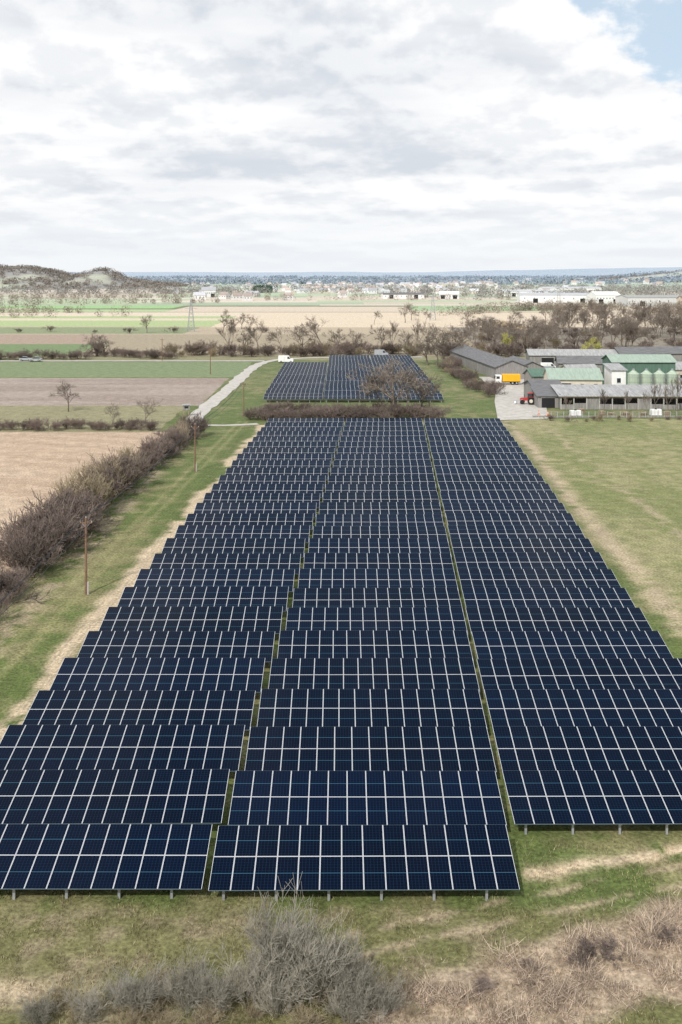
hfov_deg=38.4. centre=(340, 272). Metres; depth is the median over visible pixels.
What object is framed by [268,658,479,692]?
solar panel table
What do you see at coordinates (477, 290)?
village house
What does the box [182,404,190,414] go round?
hunting hut
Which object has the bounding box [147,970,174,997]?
dry shrub
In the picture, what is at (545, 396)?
feed shed
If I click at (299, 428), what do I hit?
solar panel table
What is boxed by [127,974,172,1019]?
dry shrub
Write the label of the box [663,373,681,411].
bare tree
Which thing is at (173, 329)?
shrub
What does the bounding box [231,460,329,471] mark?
solar panel table
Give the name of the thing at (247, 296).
farmhouse
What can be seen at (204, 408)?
gravel road
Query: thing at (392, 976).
dry shrub
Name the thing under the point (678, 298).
industrial hall
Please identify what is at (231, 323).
bare tree
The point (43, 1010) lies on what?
bare shrub
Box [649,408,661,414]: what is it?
water tank
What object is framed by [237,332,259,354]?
bare tree
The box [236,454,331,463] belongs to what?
solar panel table
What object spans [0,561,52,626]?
hedgerow
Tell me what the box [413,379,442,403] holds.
bare tree
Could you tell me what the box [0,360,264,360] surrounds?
farm road
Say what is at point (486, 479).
solar panel table
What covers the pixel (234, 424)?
field track
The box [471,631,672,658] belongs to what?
solar panel table
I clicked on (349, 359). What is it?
solar panel table
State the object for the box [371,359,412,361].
solar panel table
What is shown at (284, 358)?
parked van
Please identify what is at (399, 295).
industrial hall
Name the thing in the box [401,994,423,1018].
dry shrub
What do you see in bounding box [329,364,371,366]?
solar panel table
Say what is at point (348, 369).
solar panel table
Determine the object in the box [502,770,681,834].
solar panel table
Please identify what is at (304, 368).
solar panel table
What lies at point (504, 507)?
solar panel table
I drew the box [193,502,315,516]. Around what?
solar panel table
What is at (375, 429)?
solar panel table
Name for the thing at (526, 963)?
dead brush
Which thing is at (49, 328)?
shrub
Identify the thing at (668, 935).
dead brush
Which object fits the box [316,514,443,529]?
solar panel table
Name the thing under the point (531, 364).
machinery shed
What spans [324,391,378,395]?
solar panel table
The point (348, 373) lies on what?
solar panel table
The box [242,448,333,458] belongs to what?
solar panel table
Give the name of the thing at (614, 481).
ground
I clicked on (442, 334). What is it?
bare tree
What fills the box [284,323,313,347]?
bare tree
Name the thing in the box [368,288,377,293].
village house
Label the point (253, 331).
bare tree
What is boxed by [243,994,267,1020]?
dry shrub
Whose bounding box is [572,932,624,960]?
dead brush
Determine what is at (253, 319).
bare tree
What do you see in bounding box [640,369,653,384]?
grain silo
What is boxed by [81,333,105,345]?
bare tree
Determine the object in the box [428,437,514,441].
solar panel table
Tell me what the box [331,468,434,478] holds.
solar panel table
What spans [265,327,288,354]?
bare tree
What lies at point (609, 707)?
solar panel table
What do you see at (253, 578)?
solar panel table
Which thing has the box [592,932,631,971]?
dead brush
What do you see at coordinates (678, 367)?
office block
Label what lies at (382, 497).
solar panel table
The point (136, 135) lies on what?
sky
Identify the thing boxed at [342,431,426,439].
solar panel table
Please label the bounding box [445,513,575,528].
solar panel table
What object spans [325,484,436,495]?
solar panel table
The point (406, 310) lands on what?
bare tree
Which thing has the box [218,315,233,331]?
bare tree
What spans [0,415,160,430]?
hedgerow
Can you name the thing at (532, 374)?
green roof barn
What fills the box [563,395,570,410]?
bare tree
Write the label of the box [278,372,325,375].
solar panel table
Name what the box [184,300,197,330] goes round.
lattice pylon
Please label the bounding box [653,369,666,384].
grain silo
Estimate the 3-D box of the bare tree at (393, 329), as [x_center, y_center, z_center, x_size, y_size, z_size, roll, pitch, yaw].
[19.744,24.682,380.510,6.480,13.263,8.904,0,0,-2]
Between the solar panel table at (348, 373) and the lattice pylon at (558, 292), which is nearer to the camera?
the solar panel table at (348, 373)
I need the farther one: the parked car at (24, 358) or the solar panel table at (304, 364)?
the parked car at (24, 358)
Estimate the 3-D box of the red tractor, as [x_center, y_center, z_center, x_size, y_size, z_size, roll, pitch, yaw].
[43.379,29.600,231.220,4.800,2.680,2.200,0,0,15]
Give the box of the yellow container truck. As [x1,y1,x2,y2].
[494,374,520,384]
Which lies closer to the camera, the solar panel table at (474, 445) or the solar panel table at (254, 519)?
the solar panel table at (254, 519)
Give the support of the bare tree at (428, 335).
on the ground at (614, 481)
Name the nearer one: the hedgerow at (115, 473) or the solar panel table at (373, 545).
the solar panel table at (373, 545)
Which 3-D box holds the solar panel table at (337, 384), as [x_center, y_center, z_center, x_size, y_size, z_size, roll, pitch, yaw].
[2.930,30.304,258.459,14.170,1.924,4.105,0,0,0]
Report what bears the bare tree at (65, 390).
on the ground at (614, 481)
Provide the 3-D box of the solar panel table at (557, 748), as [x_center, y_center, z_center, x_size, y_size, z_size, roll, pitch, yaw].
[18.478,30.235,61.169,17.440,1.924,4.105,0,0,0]
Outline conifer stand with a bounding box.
[252,284,277,292]
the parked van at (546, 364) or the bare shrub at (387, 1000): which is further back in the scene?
the parked van at (546, 364)
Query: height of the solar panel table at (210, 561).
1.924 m
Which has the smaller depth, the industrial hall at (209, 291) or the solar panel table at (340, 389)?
the solar panel table at (340, 389)
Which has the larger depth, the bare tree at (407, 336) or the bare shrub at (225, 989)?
the bare tree at (407, 336)
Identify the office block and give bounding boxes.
[675,362,681,382]
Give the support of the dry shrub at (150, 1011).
on the ground at (614, 481)
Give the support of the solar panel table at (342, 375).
on the ground at (614, 481)
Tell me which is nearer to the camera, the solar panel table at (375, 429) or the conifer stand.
the solar panel table at (375, 429)
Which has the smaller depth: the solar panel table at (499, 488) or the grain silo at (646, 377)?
the solar panel table at (499, 488)
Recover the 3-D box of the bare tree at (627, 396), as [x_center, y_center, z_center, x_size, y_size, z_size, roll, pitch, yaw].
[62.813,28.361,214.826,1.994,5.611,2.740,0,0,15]
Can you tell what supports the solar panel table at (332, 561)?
on the ground at (614, 481)
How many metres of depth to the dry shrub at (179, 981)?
42.28 m
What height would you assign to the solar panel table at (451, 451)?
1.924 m
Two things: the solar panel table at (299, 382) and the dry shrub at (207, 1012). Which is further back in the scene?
the solar panel table at (299, 382)
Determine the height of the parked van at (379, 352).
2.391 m
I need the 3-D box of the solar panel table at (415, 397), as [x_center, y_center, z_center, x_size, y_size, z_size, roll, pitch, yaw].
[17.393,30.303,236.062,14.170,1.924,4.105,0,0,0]
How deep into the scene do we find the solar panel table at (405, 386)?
254.07 m
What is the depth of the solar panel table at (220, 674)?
72.39 m
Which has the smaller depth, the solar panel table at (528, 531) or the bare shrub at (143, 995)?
the bare shrub at (143, 995)
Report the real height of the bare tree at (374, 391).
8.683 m
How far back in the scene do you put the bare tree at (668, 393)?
213.83 m
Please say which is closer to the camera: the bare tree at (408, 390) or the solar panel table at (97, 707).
the solar panel table at (97, 707)
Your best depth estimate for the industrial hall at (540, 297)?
1017.05 m
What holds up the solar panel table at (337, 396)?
on the ground at (614, 481)
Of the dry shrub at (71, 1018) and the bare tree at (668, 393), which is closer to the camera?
the dry shrub at (71, 1018)
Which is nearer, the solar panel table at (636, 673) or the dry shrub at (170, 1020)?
the dry shrub at (170, 1020)
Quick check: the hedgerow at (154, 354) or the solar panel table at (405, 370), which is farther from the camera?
the hedgerow at (154, 354)
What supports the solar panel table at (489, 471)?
on the ground at (614, 481)
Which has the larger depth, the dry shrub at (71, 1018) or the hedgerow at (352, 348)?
the hedgerow at (352, 348)
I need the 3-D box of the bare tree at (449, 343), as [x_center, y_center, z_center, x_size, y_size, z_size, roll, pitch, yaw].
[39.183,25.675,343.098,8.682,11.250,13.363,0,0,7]
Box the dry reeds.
[362,879,681,1023]
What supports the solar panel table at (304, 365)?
on the ground at (614, 481)
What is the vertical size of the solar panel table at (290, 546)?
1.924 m
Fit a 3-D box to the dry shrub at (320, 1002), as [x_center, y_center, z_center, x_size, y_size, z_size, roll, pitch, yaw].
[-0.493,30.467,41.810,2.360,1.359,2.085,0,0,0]
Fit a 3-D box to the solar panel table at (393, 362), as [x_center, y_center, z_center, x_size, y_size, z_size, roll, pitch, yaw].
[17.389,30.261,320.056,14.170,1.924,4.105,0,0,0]
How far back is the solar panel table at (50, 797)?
55.52 m
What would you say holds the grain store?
on the ground at (614, 481)
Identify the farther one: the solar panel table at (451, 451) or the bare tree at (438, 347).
the bare tree at (438, 347)
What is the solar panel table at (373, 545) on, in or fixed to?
on the ground at (614, 481)
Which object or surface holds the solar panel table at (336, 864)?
on the ground at (614, 481)
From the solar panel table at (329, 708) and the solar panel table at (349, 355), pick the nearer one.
the solar panel table at (329, 708)
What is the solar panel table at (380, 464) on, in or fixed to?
on the ground at (614, 481)
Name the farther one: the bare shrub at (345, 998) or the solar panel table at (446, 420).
the solar panel table at (446, 420)
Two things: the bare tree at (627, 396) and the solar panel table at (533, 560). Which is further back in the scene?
the bare tree at (627, 396)
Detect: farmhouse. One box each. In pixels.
[193,292,205,299]
[218,292,230,298]
[231,292,241,299]
[242,293,252,300]
[245,291,259,296]
[284,293,293,299]
[337,291,346,296]
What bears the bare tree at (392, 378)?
on the ground at (614, 481)
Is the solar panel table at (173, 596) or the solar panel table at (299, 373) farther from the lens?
the solar panel table at (299, 373)
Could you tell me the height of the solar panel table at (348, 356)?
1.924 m
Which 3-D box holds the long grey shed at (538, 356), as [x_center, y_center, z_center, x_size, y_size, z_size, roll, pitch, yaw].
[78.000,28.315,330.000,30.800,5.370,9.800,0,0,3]
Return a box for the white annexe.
[602,363,627,384]
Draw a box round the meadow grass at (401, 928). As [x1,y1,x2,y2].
[0,837,681,1023]
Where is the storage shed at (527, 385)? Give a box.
[522,380,561,396]
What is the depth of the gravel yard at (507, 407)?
227.00 m
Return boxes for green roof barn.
[522,369,543,380]
[542,368,603,384]
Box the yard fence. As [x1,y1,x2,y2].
[532,411,681,417]
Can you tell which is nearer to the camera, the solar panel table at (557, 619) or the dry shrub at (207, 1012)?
the dry shrub at (207, 1012)
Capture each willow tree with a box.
[501,332,510,344]
[580,341,590,348]
[589,337,603,348]
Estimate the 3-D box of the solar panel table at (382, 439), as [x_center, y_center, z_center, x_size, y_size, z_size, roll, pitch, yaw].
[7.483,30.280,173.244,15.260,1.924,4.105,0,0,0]
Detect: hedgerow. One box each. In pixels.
[0,347,91,359]
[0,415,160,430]
[0,484,123,577]
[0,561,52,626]
[47,443,154,512]
[85,346,177,359]
[127,411,210,476]
[159,339,523,356]
[237,403,394,420]
[257,399,440,416]
[368,401,452,417]
[435,354,505,397]
[540,412,681,421]
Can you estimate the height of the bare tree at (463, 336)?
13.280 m
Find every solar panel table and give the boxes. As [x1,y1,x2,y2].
[0,725,244,781]
[0,769,229,823]
[0,824,211,899]
[22,690,255,735]
[50,658,264,692]
[77,631,274,661]
[99,606,282,634]
[117,586,288,614]
[133,569,294,591]
[149,553,300,573]
[162,538,304,556]
[174,525,309,541]
[184,513,312,529]
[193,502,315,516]
[203,493,319,509]
[208,825,519,900]
[211,484,322,500]
[218,475,325,487]
[225,468,327,479]
[228,771,506,825]
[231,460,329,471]
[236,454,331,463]
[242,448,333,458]
[244,727,496,779]
[247,442,335,450]
[252,437,337,445]
[256,431,339,439]
[257,689,486,729]
[260,427,340,435]
[263,394,322,402]
[264,423,342,430]
[266,390,322,393]
[267,388,322,391]
[267,418,343,424]
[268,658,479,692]
[269,386,323,390]
[270,383,323,385]
[272,381,324,385]
[273,379,324,382]
[275,376,324,379]
[277,374,325,378]
[277,630,472,665]
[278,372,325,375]
[279,371,325,371]
[280,369,325,370]
[281,367,326,370]
[282,365,326,366]
[283,364,326,366]
[284,362,327,364]
[286,607,467,641]
[292,587,461,617]
[298,569,458,591]
[303,553,453,573]
[308,538,451,560]
[313,526,447,542]
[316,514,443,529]
[319,502,441,513]
[323,492,440,506]
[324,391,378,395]
[324,393,382,402]
[325,383,377,386]
[325,385,366,387]
[325,388,380,390]
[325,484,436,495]
[326,374,375,376]
[326,377,366,378]
[326,378,375,380]
[326,381,377,382]
[327,369,373,371]
[327,372,373,374]
[328,365,372,366]
[328,367,372,368]
[328,371,374,373]
[328,475,435,487]
[329,356,368,356]
[329,357,369,358]
[329,359,370,360]
[329,360,370,361]
[329,362,371,363]
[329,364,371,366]
[330,355,368,355]
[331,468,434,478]
[333,461,432,471]
[335,454,429,464]
[337,448,429,460]
[339,442,427,451]
[340,437,425,445]
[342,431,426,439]
[344,427,425,434]
[345,422,423,429]
[346,418,421,425]
[370,355,409,357]
[370,356,410,357]
[371,358,411,360]
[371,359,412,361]
[372,361,413,364]
[372,362,415,363]
[373,364,416,366]
[374,365,418,368]
[374,367,419,368]
[378,376,427,379]
[381,370,422,371]
[381,385,432,388]
[382,388,437,392]
[383,394,442,402]
[386,391,439,393]
[424,418,500,422]
[424,422,503,427]
[426,427,506,430]
[426,431,511,439]
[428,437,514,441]
[429,442,519,447]
[430,448,523,457]
[432,454,528,459]
[433,460,533,467]
[435,468,539,475]
[436,475,545,484]
[439,484,552,495]
[440,493,558,503]
[443,503,566,514]
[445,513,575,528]
[447,525,584,537]
[450,538,594,551]
[453,552,607,570]
[457,569,620,587]
[462,588,635,608]
[466,608,651,634]
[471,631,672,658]
[477,658,681,692]
[484,689,681,728]
[492,726,681,770]
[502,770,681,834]
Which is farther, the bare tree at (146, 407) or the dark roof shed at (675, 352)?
the dark roof shed at (675, 352)
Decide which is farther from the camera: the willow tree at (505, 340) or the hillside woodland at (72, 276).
the hillside woodland at (72, 276)
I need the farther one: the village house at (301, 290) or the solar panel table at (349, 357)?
the village house at (301, 290)
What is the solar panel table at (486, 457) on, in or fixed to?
on the ground at (614, 481)
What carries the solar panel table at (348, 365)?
on the ground at (614, 481)
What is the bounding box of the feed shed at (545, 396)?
[530,386,558,407]
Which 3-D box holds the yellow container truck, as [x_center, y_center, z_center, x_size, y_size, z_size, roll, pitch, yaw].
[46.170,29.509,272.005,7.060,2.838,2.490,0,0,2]
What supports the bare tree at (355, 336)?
on the ground at (614, 481)
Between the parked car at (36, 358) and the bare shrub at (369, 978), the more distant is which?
the parked car at (36, 358)
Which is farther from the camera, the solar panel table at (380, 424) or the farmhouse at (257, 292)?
the farmhouse at (257, 292)
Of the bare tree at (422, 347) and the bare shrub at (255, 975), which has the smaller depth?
the bare shrub at (255, 975)
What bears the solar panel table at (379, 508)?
on the ground at (614, 481)
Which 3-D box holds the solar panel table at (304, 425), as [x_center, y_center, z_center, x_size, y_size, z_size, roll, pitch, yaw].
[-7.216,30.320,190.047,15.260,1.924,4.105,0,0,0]
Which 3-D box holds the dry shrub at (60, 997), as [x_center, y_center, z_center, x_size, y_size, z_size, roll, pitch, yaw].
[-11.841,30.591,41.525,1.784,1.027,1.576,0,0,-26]
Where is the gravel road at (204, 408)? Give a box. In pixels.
[186,356,421,422]
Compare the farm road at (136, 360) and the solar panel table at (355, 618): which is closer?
the solar panel table at (355, 618)
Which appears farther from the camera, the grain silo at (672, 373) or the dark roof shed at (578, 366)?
the dark roof shed at (578, 366)
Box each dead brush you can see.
[471,974,497,995]
[518,956,540,971]
[565,938,593,968]
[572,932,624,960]
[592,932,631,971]
[651,924,680,943]
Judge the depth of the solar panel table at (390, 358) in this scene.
337.78 m
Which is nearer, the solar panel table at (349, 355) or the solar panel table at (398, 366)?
the solar panel table at (398, 366)
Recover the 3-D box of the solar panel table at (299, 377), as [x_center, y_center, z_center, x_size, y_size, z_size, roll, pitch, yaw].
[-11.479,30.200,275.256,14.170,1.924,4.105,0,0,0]
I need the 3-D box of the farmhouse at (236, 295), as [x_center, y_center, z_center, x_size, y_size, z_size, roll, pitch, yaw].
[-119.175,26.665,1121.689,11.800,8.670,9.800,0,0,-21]
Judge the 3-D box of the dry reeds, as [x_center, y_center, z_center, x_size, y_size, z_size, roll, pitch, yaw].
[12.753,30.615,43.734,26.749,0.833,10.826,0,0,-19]
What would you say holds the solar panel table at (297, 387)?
on the ground at (614, 481)
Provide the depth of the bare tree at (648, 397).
213.95 m
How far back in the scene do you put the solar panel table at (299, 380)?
270.03 m
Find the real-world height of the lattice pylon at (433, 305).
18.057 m
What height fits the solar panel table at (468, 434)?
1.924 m
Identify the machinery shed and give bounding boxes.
[449,345,527,378]
[507,356,543,368]
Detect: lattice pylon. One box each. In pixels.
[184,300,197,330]
[428,293,437,320]
[556,281,561,303]
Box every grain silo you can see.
[627,369,640,384]
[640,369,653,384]
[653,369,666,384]
[666,369,679,384]
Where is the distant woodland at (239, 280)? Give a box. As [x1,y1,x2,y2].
[124,270,681,284]
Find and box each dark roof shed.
[554,356,602,371]
[560,364,597,367]
[612,346,681,361]
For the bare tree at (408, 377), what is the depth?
212.50 m
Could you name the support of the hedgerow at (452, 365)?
on the ground at (614, 481)
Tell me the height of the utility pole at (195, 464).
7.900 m
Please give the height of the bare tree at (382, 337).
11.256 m
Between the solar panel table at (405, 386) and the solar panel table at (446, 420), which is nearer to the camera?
the solar panel table at (446, 420)
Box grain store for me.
[601,354,677,384]
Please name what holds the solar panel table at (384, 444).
on the ground at (614, 481)
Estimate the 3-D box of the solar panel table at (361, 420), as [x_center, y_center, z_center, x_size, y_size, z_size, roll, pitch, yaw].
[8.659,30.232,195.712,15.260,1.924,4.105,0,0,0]
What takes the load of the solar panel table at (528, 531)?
on the ground at (614, 481)
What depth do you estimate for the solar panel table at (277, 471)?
145.83 m
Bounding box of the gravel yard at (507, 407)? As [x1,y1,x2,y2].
[479,377,547,419]
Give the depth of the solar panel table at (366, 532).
112.09 m
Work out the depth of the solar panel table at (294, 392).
242.16 m
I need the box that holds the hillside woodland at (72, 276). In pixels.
[0,264,681,289]
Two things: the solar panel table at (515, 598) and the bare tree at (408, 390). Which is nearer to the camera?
the solar panel table at (515, 598)
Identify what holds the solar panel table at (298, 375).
on the ground at (614, 481)
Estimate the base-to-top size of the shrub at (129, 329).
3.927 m
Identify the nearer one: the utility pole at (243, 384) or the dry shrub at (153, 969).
the dry shrub at (153, 969)
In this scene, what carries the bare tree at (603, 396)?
on the ground at (614, 481)
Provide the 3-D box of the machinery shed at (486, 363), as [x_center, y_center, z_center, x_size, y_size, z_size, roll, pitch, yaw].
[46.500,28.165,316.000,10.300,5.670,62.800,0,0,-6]
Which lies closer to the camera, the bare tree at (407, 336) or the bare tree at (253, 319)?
the bare tree at (407, 336)
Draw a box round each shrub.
[13,979,69,1023]
[41,325,55,331]
[42,978,81,1012]
[63,975,111,1023]
[66,994,96,1023]
[95,963,140,1010]
[101,951,189,1013]
[116,1004,145,1023]
[123,327,135,332]
[125,998,161,1021]
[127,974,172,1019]
[133,992,166,1023]
[135,994,166,1023]
[139,961,169,983]
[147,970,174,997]
[152,935,228,1017]
[152,1003,182,1023]
[161,325,178,331]
[162,962,197,995]
[177,989,233,1023]
[184,955,254,1014]
[185,1014,206,1023]
[216,936,291,1010]
[230,965,271,1000]
[237,871,325,993]
[237,951,311,1018]
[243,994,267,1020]
[278,905,359,1005]
[280,993,327,1023]
[296,1004,330,1023]
[304,922,371,996]
[305,975,346,1008]
[316,965,388,1023]
[316,978,354,1017]
[334,946,407,1013]
[346,1010,375,1023]
[352,963,397,1003]
[360,976,408,1016]
[379,959,418,1003]
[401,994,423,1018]
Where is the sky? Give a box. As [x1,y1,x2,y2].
[0,0,681,271]
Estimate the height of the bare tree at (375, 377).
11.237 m
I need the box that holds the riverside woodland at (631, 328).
[452,299,681,355]
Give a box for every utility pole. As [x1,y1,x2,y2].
[80,517,91,594]
[191,424,198,471]
[242,382,246,416]
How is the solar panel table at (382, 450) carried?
on the ground at (614, 481)
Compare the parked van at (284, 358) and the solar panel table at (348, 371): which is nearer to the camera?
the solar panel table at (348, 371)
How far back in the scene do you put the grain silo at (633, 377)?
245.40 m
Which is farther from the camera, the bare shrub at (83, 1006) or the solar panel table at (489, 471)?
the solar panel table at (489, 471)
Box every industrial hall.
[201,287,215,296]
[381,293,423,298]
[439,291,458,298]
[502,289,556,296]
[517,293,587,302]
[538,287,601,292]
[587,291,620,303]
[615,295,681,305]
[676,296,681,306]
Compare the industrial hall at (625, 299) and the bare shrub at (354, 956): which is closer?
the bare shrub at (354, 956)
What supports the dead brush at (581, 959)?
on the ground at (614, 481)
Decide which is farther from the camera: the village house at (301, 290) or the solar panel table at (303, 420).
the village house at (301, 290)
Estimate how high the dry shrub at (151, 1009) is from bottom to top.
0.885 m
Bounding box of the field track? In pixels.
[207,423,259,425]
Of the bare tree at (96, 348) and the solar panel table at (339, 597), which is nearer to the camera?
the solar panel table at (339, 597)
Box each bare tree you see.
[49,380,80,411]
[79,339,107,355]
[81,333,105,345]
[96,335,115,349]
[103,401,121,425]
[136,396,162,422]
[140,315,154,328]
[215,316,240,355]
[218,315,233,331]
[236,314,249,328]
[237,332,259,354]
[240,320,268,355]
[246,316,257,325]
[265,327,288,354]
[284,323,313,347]
[293,316,325,354]
[321,328,346,346]
[345,356,433,405]
[348,328,365,343]
[353,378,384,402]
[359,363,404,403]
[368,325,391,343]
[381,365,426,407]
[384,320,399,343]
[397,365,442,404]
[398,328,413,345]
[399,303,412,322]
[406,337,435,364]
[410,318,432,339]
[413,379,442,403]
[416,320,447,354]
[417,330,450,364]
[428,324,455,356]
[440,330,463,352]
[446,323,479,345]
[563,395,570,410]
[598,389,608,406]
[623,391,631,410]
[643,389,651,410]
[650,379,665,407]
[662,382,676,409]
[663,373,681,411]
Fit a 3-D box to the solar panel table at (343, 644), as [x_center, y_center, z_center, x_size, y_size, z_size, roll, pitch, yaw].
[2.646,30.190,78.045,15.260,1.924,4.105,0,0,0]
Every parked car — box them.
[19,356,30,360]
[29,357,41,360]
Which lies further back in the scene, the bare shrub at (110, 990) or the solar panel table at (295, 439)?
the solar panel table at (295, 439)
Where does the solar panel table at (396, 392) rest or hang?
on the ground at (614, 481)
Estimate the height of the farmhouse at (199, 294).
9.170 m
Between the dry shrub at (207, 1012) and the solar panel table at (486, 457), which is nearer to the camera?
the dry shrub at (207, 1012)
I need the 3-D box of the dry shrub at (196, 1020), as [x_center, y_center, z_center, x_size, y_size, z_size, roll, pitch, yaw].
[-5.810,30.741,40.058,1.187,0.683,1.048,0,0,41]
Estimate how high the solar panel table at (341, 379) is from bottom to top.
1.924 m
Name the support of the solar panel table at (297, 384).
on the ground at (614, 481)
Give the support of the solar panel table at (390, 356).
on the ground at (614, 481)
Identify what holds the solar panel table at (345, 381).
on the ground at (614, 481)
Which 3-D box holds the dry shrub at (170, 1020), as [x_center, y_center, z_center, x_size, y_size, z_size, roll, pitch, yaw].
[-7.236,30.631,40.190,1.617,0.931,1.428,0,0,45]
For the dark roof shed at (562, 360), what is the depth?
300.53 m
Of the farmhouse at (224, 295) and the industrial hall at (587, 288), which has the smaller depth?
the farmhouse at (224, 295)
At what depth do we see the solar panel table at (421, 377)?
276.14 m
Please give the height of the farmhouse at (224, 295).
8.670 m
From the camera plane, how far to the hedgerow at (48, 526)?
106.97 m
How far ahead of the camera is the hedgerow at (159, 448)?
169.51 m
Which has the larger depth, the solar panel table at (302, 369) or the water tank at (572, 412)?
the solar panel table at (302, 369)
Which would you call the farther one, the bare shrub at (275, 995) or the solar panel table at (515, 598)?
the solar panel table at (515, 598)
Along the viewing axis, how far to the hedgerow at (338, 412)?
205.12 m
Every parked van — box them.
[278,355,293,362]
[374,350,388,354]
[540,362,555,367]
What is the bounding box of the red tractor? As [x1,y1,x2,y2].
[514,392,533,404]
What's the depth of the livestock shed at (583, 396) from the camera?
225.06 m
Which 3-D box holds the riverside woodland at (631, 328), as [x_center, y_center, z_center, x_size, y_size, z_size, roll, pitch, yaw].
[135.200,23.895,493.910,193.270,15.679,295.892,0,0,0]
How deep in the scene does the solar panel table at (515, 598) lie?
89.53 m
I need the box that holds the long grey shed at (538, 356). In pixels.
[525,349,617,365]
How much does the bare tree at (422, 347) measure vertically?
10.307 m
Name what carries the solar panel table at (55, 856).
on the ground at (614, 481)
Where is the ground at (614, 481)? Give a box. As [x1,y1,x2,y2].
[0,267,681,1023]
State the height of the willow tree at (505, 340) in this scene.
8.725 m
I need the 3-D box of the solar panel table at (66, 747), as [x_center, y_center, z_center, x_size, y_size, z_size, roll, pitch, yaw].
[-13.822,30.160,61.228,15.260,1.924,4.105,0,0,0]
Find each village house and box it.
[297,288,309,292]
[319,288,327,292]
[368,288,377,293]
[379,290,389,292]
[469,289,479,293]
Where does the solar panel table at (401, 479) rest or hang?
on the ground at (614, 481)
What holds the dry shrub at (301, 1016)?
on the ground at (614, 481)
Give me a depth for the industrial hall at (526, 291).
1291.16 m
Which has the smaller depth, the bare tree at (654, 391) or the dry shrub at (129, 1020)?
the dry shrub at (129, 1020)
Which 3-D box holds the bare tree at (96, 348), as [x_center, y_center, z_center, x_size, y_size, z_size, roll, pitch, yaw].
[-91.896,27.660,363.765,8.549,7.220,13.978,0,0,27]
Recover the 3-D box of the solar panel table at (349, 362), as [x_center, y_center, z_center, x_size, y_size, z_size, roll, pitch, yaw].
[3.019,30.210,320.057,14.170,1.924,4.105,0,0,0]
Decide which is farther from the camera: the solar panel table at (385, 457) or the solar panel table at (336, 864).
the solar panel table at (385, 457)
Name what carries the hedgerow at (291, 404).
on the ground at (614, 481)
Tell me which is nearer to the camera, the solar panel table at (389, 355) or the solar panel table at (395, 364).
the solar panel table at (395, 364)
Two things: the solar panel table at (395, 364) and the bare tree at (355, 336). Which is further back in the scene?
the bare tree at (355, 336)
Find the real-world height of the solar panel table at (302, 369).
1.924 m
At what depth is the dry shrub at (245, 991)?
41.73 m
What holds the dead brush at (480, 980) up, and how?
on the ground at (614, 481)
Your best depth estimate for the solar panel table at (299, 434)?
179.31 m
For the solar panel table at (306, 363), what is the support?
on the ground at (614, 481)
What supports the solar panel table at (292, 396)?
on the ground at (614, 481)
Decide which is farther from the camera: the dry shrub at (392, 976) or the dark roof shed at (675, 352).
the dark roof shed at (675, 352)
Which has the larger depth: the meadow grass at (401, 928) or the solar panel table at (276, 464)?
the solar panel table at (276, 464)
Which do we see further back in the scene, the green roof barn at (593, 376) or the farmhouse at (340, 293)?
the farmhouse at (340, 293)
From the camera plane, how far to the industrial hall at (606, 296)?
988.92 m
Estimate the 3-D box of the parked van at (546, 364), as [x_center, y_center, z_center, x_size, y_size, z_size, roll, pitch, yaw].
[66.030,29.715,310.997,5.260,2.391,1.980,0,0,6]
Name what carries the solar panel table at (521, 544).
on the ground at (614, 481)
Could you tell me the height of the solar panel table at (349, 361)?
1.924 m
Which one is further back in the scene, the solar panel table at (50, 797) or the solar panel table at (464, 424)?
the solar panel table at (464, 424)
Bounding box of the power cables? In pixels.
[0,381,245,615]
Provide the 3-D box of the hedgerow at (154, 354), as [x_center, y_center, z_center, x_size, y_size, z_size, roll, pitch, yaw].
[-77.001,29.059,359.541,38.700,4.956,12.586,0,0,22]
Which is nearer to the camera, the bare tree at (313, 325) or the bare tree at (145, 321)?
the bare tree at (313, 325)
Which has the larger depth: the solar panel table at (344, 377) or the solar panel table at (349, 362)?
the solar panel table at (349, 362)
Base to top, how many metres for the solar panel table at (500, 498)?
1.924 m
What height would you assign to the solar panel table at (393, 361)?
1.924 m
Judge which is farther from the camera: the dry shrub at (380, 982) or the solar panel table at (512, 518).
the solar panel table at (512, 518)
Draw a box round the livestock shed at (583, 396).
[550,384,681,409]
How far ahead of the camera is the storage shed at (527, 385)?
238.80 m
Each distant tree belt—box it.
[0,276,681,299]
[0,291,681,317]
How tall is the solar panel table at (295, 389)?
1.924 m
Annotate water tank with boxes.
[569,409,581,415]
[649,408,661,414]
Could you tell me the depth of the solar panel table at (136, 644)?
78.23 m
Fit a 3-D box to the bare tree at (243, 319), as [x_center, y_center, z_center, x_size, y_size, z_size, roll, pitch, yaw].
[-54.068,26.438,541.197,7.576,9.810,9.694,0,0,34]
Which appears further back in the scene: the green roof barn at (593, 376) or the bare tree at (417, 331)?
the bare tree at (417, 331)
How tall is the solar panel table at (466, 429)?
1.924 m
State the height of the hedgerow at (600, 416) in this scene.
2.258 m
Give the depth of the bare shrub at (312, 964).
41.57 m
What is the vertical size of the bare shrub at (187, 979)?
2.395 m
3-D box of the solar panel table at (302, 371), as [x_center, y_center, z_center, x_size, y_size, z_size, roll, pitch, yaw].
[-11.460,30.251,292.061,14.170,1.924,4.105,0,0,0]
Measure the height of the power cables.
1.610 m
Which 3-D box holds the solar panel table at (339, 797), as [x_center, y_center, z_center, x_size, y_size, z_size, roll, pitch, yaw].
[1.440,30.256,55.588,15.260,1.924,4.105,0,0,0]

